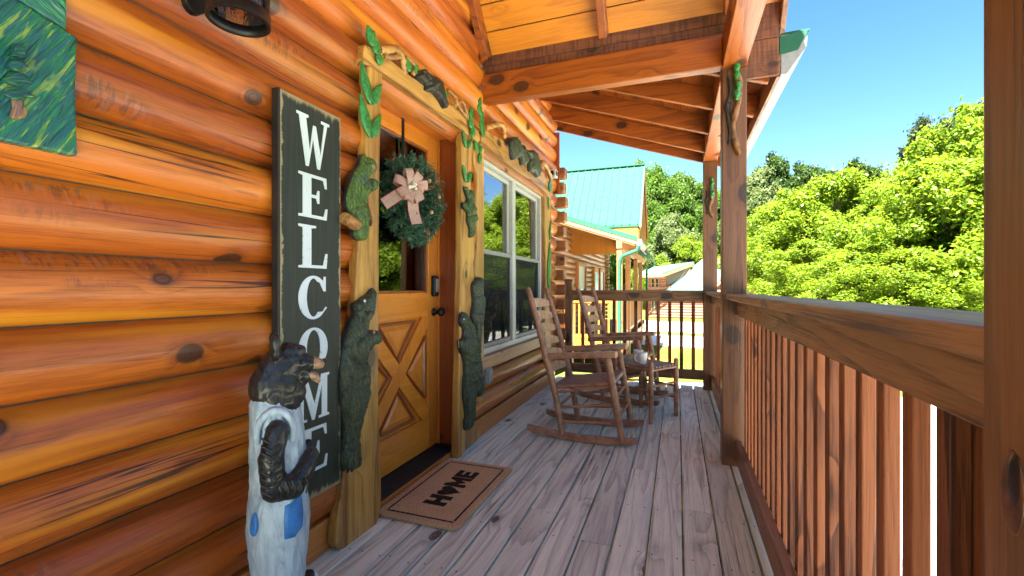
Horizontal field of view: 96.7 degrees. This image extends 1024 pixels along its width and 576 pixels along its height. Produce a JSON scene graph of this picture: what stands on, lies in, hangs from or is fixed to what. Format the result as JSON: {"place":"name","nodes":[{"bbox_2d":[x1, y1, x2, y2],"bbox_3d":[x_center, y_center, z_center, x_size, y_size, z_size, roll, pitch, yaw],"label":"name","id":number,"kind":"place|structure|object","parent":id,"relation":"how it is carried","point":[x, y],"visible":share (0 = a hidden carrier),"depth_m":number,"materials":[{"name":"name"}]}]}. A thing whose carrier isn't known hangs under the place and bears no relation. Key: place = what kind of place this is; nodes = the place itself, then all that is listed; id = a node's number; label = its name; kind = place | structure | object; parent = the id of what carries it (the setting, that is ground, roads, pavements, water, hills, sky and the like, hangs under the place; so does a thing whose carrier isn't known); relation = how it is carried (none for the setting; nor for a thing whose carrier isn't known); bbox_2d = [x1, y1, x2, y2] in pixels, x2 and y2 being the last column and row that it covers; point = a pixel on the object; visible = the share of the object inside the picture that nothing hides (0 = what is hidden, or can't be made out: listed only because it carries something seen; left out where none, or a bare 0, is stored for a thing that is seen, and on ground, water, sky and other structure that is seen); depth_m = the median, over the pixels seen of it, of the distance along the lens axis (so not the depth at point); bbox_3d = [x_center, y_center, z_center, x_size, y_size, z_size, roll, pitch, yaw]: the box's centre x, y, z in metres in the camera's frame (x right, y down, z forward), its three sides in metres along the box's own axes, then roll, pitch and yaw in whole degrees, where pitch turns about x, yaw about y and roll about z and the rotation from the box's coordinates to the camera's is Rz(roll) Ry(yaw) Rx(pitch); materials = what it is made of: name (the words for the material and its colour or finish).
{"place":"outdoors","nodes":[
{"label":"outdoors","id":0,"kind":"place"},
{"bbox_2d":[631,335,702,347],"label":"path","id":1,"kind":"structure","parent":0,"point":[676,341],"depth_m":19.20,"materials":[{"name":"concrete"}]},
{"bbox_2d":[642,321,702,332],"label":"road","id":2,"kind":"structure","parent":0,"point":[676,327],"depth_m":25.96,"materials":[{"name":"concrete"}]},
{"bbox_2d":[555,285,901,544],"bbox_3d":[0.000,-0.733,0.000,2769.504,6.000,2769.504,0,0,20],"label":"ground","id":3,"kind":"structure","parent":0,"point":[686,358],"depth_m":15.06,"materials":[{"name":"green plant"}]},
{"bbox_2d":[0,0,567,575],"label":"log cabin","id":4,"kind":"object","parent":3,"relation":"on","point":[134,286],"visible":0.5,"depth_m":1.39,"materials":[{"name":"brown wood"}]},
{"bbox_2d":[0,0,76,156],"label":"relief painting","id":5,"kind":"object","parent":4,"relation":"attached to","point":[38,45],"visible":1,"depth_m":1.03,"materials":[{"name":"green wood"}]},
{"bbox_2d":[181,0,270,37],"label":"wall lantern","id":6,"kind":"object","parent":4,"relation":"attached to","point":[258,19],"depth_m":1.37,"materials":[{"name":"black metal"}]},
{"bbox_2d":[272,87,339,498],"bbox_3d":[-0.790,0.052,1.774,0.035,1.538,0.319,0,0,20],"label":"welcome sign","id":7,"kind":"object","parent":4,"relation":"attached to","point":[305,224],"visible":0.78,"depth_m":1.77,"materials":[{"name":"paint"}]},
{"bbox_2d":[327,61,381,548],"bbox_3d":[-0.679,0.023,2.051,0.111,2.266,0.338,0,0,20],"label":"carved door trim","id":8,"kind":"structure","parent":4,"relation":"attached to","point":[354,513],"depth_m":2.04,"materials":[{"name":"brown wood"}]},
{"bbox_2d":[378,106,444,477],"bbox_3d":[-0.653,0.025,2.712,0.127,2.085,0.920,0,0,20],"label":"door","id":9,"kind":"structure","parent":4,"relation":"in","point":[408,311],"depth_m":2.80,"materials":[{"name":"brown wood"}]},
{"bbox_2d":[379,118,447,248],"bbox_3d":[-0.569,-0.626,2.674,0.301,0.793,0.611,0,0,20],"label":"door wreath","id":10,"kind":"object","parent":9,"relation":"hanging from","point":[410,191],"depth_m":2.58,"materials":[{"name":"green plant"}]},
{"bbox_2d":[354,25,479,141],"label":"carved lintel","id":11,"kind":"structure","parent":4,"relation":"attached to","point":[424,88],"depth_m":2.44,"materials":[{"name":"brown wood"}]},
{"bbox_2d":[451,131,484,458],"bbox_3d":[-0.302,0.049,3.090,0.108,2.187,0.452,0,0,20],"label":"carved door trim","id":12,"kind":"structure","parent":4,"relation":"attached to","point":[468,383],"depth_m":3.03,"materials":[{"name":"brown wood"}]},
{"bbox_2d":[470,130,485,402],"bbox_3d":[-0.241,-0.162,3.266,0.106,2.000,0.286,0,0,20],"label":"carved window trim","id":13,"kind":"structure","parent":4,"relation":"attached to","point":[478,304],"depth_m":3.28,"materials":[{"name":"brown wood"}]},
{"bbox_2d":[468,97,552,195],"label":"carved lintel","id":14,"kind":"structure","parent":4,"relation":"attached to","point":[513,154],"depth_m":3.82,"materials":[{"name":"brown wood"}]},
{"bbox_2d":[484,159,540,354],"bbox_3d":[-0.047,-0.248,4.255,0.210,1.530,1.735,0,0,20],"label":"window","id":15,"kind":"structure","parent":4,"relation":"in","point":[512,211],"depth_m":4.08,"materials":[{"name":"glass"}]},
{"bbox_2d":[541,194,550,361],"bbox_3d":[0.391,-0.151,5.073,0.058,1.979,0.285,0,0,20],"label":"carved window trim","id":16,"kind":"structure","parent":4,"relation":"attached to","point":[546,212],"depth_m":5.01,"materials":[{"name":"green wood"}]},
{"bbox_2d":[466,0,808,166],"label":"porch roof","id":17,"kind":"structure","parent":4,"relation":"attached to","point":[645,75],"depth_m":3.20,"materials":[{"name":"brown wood"}]},
{"bbox_2d":[605,388,761,575],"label":"porch substructure","id":18,"kind":"object","parent":4,"relation":"attached to","point":[683,573],"depth_m":2.81,"materials":[{"name":"brown wood"}]},
{"bbox_2d":[306,376,773,575],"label":"porch floor","id":19,"kind":"structure","parent":18,"relation":"on","point":[550,506],"depth_m":2.26,"materials":[{"name":"wood"}]},
{"bbox_2d":[245,331,326,575],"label":"bear statue","id":20,"kind":"object","parent":19,"relation":"on","point":[283,455],"visible":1,"depth_m":1.41,"materials":[{"name":"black wood"}]},
{"bbox_2d":[379,459,512,531],"bbox_3d":[-0.333,1.101,2.502,0.466,0.026,0.769,0,0,20],"label":"door mat","id":21,"kind":"object","parent":19,"relation":"on","point":[450,494],"depth_m":2.41,"materials":[{"name":"brown fabric"}]},
{"bbox_2d":[526,287,643,445],"bbox_3d":[0.567,0.553,3.521,0.824,1.120,0.569,0,0,22],"label":"rocking chair","id":22,"kind":"object","parent":19,"relation":"on","point":[610,377],"visible":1,"depth_m":3.40,"materials":[{"name":"brown paint"}]},
{"bbox_2d":[576,287,668,405],"bbox_3d":[1.112,0.553,4.609,0.824,1.120,0.569,0,0,29],"label":"rocking chair","id":23,"kind":"object","parent":19,"relation":"on","point":[607,338],"visible":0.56,"depth_m":4.56,"materials":[{"name":"brown paint"}]},
{"bbox_2d":[563,279,702,379],"bbox_3d":[1.378,0.504,5.309,1.569,1.225,0.140,0,0,20],"label":"porch railing","id":24,"kind":"object","parent":19,"relation":"on","point":[657,296],"visible":0.82,"depth_m":5.27,"materials":[{"name":"brown wood"}]},
{"bbox_2d":[613,358,678,423],"bbox_3d":[1.175,0.865,4.005,0.408,0.505,0.407,0,0,-38],"label":"side table","id":25,"kind":"object","parent":19,"relation":"on","point":[651,365],"visible":0.74,"depth_m":3.93,"materials":[{"name":"brown paint"}]},
{"bbox_2d":[633,349,642,360],"bbox_3d":[1.134,0.603,4.067,0.084,0.101,0.106,0,0,42],"label":"coffee mug","id":26,"kind":"object","parent":25,"relation":"on","point":[635,351],"visible":0.42,"depth_m":4.04,"materials":[{"name":"white ceramic"}]},
{"bbox_2d":[634,351,647,363],"bbox_3d":[1.116,0.603,3.916,0.106,0.101,0.084,0,0,-37],"label":"coffee mug","id":27,"kind":"object","parent":25,"relation":"on","point":[642,357],"visible":1,"depth_m":3.89,"materials":[{"name":"white ceramic"}]},
{"bbox_2d":[705,291,747,412],"bbox_3d":[1.832,0.562,3.962,0.165,1.050,2.100,0,0,20],"label":"porch railing","id":28,"kind":"object","parent":19,"relation":"on","point":[715,379],"visible":0.22,"depth_m":4.53,"materials":[{"name":"brown wood"}]},
{"bbox_2d":[726,294,983,575],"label":"porch railing","id":29,"kind":"object","parent":19,"relation":"on","point":[818,455],"visible":0.99,"depth_m":0.99,"materials":[{"name":"brown wood"}]},
{"bbox_2d":[552,164,654,353],"bbox_3d":[0.267,-1.433,16.610,9.140,7.500,11.000,0,0,20],"label":"log cabin","id":30,"kind":"object","parent":3,"relation":"on","point":[606,210],"visible":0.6,"depth_m":14.49,"materials":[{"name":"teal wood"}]},
{"bbox_2d":[575,262,586,308],"bbox_3d":[2.344,-0.083,15.402,0.110,1.500,1.450,0,0,20],"label":"window","id":31,"kind":"structure","parent":30,"relation":"in","point":[581,269],"depth_m":15.31,"materials":[{"name":"white glass"}]},
{"bbox_2d":[560,301,616,336],"bbox_3d":[2.001,0.822,12.148,1.550,0.990,0.080,0,0,20],"label":"deck railing","id":32,"kind":"object","parent":30,"relation":"attached to","point":[586,335],"visible":0.24,"depth_m":12.20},
{"bbox_2d":[592,268,598,322],"bbox_3d":[3.306,0.292,18.058,0.120,2.150,1.000,0,0,20],"label":"door","id":33,"kind":"structure","parent":30,"relation":"in","point":[595,272],"depth_m":17.81,"materials":[{"name":"white"}]},
{"bbox_2d":[599,269,604,309],"bbox_3d":[3.823,0.067,19.466,0.110,1.700,1.200,0,0,20],"label":"window","id":34,"kind":"structure","parent":30,"relation":"in","point":[601,272],"depth_m":19.53,"materials":[{"name":"white glass"}]},
{"bbox_2d":[627,301,640,331],"bbox_3d":[4.172,0.822,15.615,0.080,0.990,7.800,0,0,20],"label":"deck railing","id":35,"kind":"object","parent":30,"relation":"attached to","point":[632,313],"visible":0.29,"depth_m":15.02,"materials":[{"name":"orange wood"}]},
{"bbox_2d":[604,254,624,289],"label":"broadleaf tree","id":36,"kind":"object","parent":3,"relation":"on","point":[612,259],"visible":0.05,"depth_m":53.61,"materials":[{"name":"green plant"}]},
{"bbox_2d":[605,255,631,289],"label":"broadleaf tree","id":37,"kind":"object","parent":3,"relation":"on","point":[612,281],"visible":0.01,"depth_m":60.40,"materials":[{"name":"green plant"}]},
{"bbox_2d":[615,158,668,287],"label":"broadleaf tree","id":38,"kind":"object","parent":3,"relation":"on","point":[646,170],"visible":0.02,"depth_m":58.92,"materials":[{"name":"green plant"}]},
{"bbox_2d":[630,254,670,305],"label":"broadleaf tree","id":39,"kind":"object","parent":3,"relation":"on","point":[643,282],"visible":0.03,"depth_m":43.22,"materials":[{"name":"green plant"}]},
{"bbox_2d":[630,162,702,288],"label":"broadleaf tree","id":40,"kind":"object","parent":3,"relation":"on","point":[656,177],"visible":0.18,"depth_m":46.19,"materials":[{"name":"green plant"}]},
{"bbox_2d":[638,211,699,272],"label":"broadleaf tree","id":41,"kind":"object","parent":3,"relation":"on","point":[667,229],"visible":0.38,"depth_m":41.13,"materials":[{"name":"green plant"}]},
{"bbox_2d":[646,171,702,267],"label":"broadleaf tree","id":42,"kind":"object","parent":3,"relation":"on","point":[683,185],"visible":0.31,"depth_m":44.71,"materials":[{"name":"green plant"}]},
{"bbox_2d":[654,232,719,273],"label":"broadleaf tree","id":43,"kind":"object","parent":3,"relation":"on","point":[680,250],"visible":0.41,"depth_m":38.99,"materials":[{"name":"green plant"}]},
{"bbox_2d":[638,259,759,318],"bbox_3d":[15.654,0.117,35.916,10.250,4.900,9.675,0,0,20],"label":"log cabin","id":44,"kind":"object","parent":3,"relation":"on","point":[682,276],"visible":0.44,"depth_m":34.44,"materials":[{"name":"white"}]},
{"bbox_2d":[651,301,653,312],"bbox_3d":[10.697,1.417,34.583,0.200,0.900,0.090,0,0,20],"label":"window","id":45,"kind":"structure","parent":44,"relation":"in","point":[652,302],"depth_m":34.55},
{"bbox_2d":[689,178,719,247],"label":"broadleaf tree","id":46,"kind":"object","parent":3,"relation":"on","point":[698,196],"visible":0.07,"depth_m":49.24,"materials":[{"name":"green plant"}]},
{"bbox_2d":[703,161,716,473],"bbox_3d":[2.186,0.517,5.026,0.140,3.800,0.140,0,0,20],"label":"porch post","id":47,"kind":"object","parent":3,"relation":"on","point":[709,246],"visible":0.51,"depth_m":4.96,"materials":[{"name":"brown wood"}]},
{"bbox_2d":[704,177,714,217],"bbox_3d":[2.147,-0.976,4.940,0.107,0.439,0.057,0,0,20],"label":"carved vine bracket","id":48,"kind":"object","parent":47,"relation":"attached to","point":[709,205],"visible":1,"depth_m":4.92,"materials":[{"name":"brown wood"}]},
{"bbox_2d":[692,192,747,256],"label":"broadleaf tree","id":49,"kind":"object","parent":3,"relation":"on","point":[699,227],"visible":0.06,"depth_m":44.39,"materials":[{"name":"green plant"}]},
{"bbox_2d":[720,66,746,522],"bbox_3d":[1.419,0.517,2.921,0.140,3.800,0.140,0,0,20],"label":"porch post","id":50,"kind":"object","parent":3,"relation":"on","point":[733,222],"visible":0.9,"depth_m":2.86,"materials":[{"name":"brown wood"}]},
{"bbox_2d":[724,63,742,155],"bbox_3d":[1.384,-1.169,2.840,0.107,0.697,0.054,0,0,41],"label":"carved vine bracket","id":51,"kind":"object","parent":50,"relation":"attached to","point":[732,119],"visible":0.85,"depth_m":2.82,"materials":[{"name":"brown wood"}]},
{"bbox_2d":[717,164,791,249],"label":"broadleaf tree","id":52,"kind":"object","parent":3,"relation":"on","point":[758,195],"visible":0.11,"depth_m":42.38,"materials":[{"name":"green plant"}]},
{"bbox_2d":[717,217,806,268],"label":"broadleaf tree","id":53,"kind":"object","parent":3,"relation":"on","point":[718,264],"visible":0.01,"depth_m":35.20,"materials":[{"name":"green plant"}]},
{"bbox_2d":[752,150,805,202],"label":"broadleaf tree","id":54,"kind":"object","parent":3,"relation":"on","point":[785,178],"visible":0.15,"depth_m":50.16,"materials":[{"name":"green plant"}]},
{"bbox_2d":[747,187,842,296],"bbox_3d":[18.477,-1.657,30.193,7.959,10.096,8.518,0,0,17],"label":"broadleaf tree","id":55,"kind":"object","parent":3,"relation":"on","point":[762,212],"visible":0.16,"depth_m":29.35,"materials":[{"name":"green plant"}]},
{"bbox_2d":[747,237,846,299],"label":"broadleaf tree","id":56,"kind":"object","parent":3,"relation":"on","point":[786,265],"visible":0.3,"depth_m":23.62,"materials":[{"name":"green plant"}]},
{"bbox_2d":[791,160,838,218],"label":"broadleaf tree","id":57,"kind":"object","parent":3,"relation":"on","point":[807,171],"visible":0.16,"depth_m":53.60,"materials":[{"name":"green plant"}]},
{"bbox_2d":[747,162,895,296],"bbox_3d":[19.274,-1.885,27.228,10.063,10.663,10.357,0,0,21],"label":"broadleaf tree","id":58,"kind":"object","parent":3,"relation":"on","point":[852,186],"visible":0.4,"depth_m":26.12,"materials":[{"name":"green plant"}]},
{"bbox_2d":[810,164,842,215],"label":"broadleaf tree","id":59,"kind":"object","parent":3,"relation":"on","point":[822,171],"visible":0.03,"depth_m":56.81,"materials":[{"name":"green plant"}]},
{"bbox_2d":[821,156,879,224],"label":"broadleaf tree","id":60,"kind":"object","parent":3,"relation":"on","point":[868,169],"visible":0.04,"depth_m":48.51,"materials":[{"name":"green plant"}]},
{"bbox_2d":[815,188,896,250],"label":"broadleaf tree","id":61,"kind":"object","parent":3,"relation":"on","point":[850,218],"visible":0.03,"depth_m":24.93,"materials":[{"name":"green plant"}]},
{"bbox_2d":[783,242,943,305],"bbox_3d":[15.518,0.414,20.116,5.887,4.900,6.300,0,0,24],"label":"broadleaf tree","id":62,"kind":"object","parent":3,"relation":"on","point":[841,266],"visible":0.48,"depth_m":19.24,"materials":[{"name":"green plant"}]},
{"bbox_2d":[843,165,890,218],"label":"broadleaf tree","id":63,"kind":"object","parent":3,"relation":"on","point":[879,169],"visible":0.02,"depth_m":51.21,"materials":[{"name":"green plant"}]},
{"bbox_2d":[815,245,983,311],"bbox_3d":[15.961,0.570,17.986,6.368,4.507,6.187,0,0,13],"label":"broadleaf tree","id":64,"kind":"object","parent":3,"relation":"on","point":[914,258],"visible":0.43,"depth_m":16.86,"materials":[{"name":"green plant"}]},
{"bbox_2d":[838,196,966,298],"bbox_3d":[19.545,-0.991,22.065,8.180,8.421,7.947,0,0,28],"label":"broadleaf tree","id":65,"kind":"object","parent":3,"relation":"on","point":[887,210],"visible":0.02,"depth_m":21.63,"materials":[{"name":"green plant"}]},
{"bbox_2d":[839,135,983,308],"bbox_3d":[18.967,-1.476,19.361,8.327,9.644,8.911,0,0,-39],"label":"broadleaf tree","id":66,"kind":"object","parent":3,"relation":"on","point":[903,186],"visible":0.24,"depth_m":18.64,"materials":[{"name":"green plant"}]},
{"bbox_2d":[870,95,983,182],"bbox_3d":[26.910,-3.733,26.271,11.811,15.296,12.156,0,0,-3],"label":"broadleaf tree","id":67,"kind":"object","parent":3,"relation":"on","point":[970,119],"visible":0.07,"depth_m":26.03,"materials":[{"name":"green plant"}]},
{"bbox_2d":[874,150,983,311],"bbox_3d":[19.218,-1.464,16.937,9.332,9.607,9.066,0,0,-10],"label":"broadleaf tree","id":68,"kind":"object","parent":3,"relation":"on","point":[960,256],"visible":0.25,"depth_m":17.66,"materials":[{"name":"green plant"}]},
{"bbox_2d":[891,110,974,201],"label":"tree","id":69,"kind":"object","parent":3,"relation":"on","point":[922,120],"visible":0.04,"depth_m":33.12,"materials":[{"name":"green plant"}]},
{"bbox_2d":[943,199,983,299],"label":"broadleaf tree","id":70,"kind":"object","parent":3,"relation":"on","point":[967,235],"visible":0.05,"depth_m":16.57,"materials":[{"name":"green plant"}]},
{"bbox_2d":[984,0,1023,575],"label":"porch post","id":71,"kind":"object","parent":3,"relation":"on","point":[1003,287],"visible":1,"depth_m":0.39,"materials":[{"name":"brown wood"}]},
{"bbox_2d":[554,0,983,264],"label":"sky","id":72,"kind":"structure","parent":0,"point":[865,70],"materials":[{"name":"blue"}]},
{"bbox_2d":[637,381,935,575],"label":"driveway","id":73,"kind":"structure","parent":0,"point":[933,490],"depth_m":5.32,"materials":[{"name":"concrete"}]},
{"bbox_2d":[633,347,677,385],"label":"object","id":74,"kind":"object","parent":73,"relation":"on","point":[674,352],"visible":0.12,"depth_m":8.68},
{"bbox_2d":[747,525,901,575],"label":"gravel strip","id":75,"kind":"object","parent":73,"relation":"on","point":[900,561],"depth_m":3.71,"materials":[{"name":"white gravel"}]}
]}

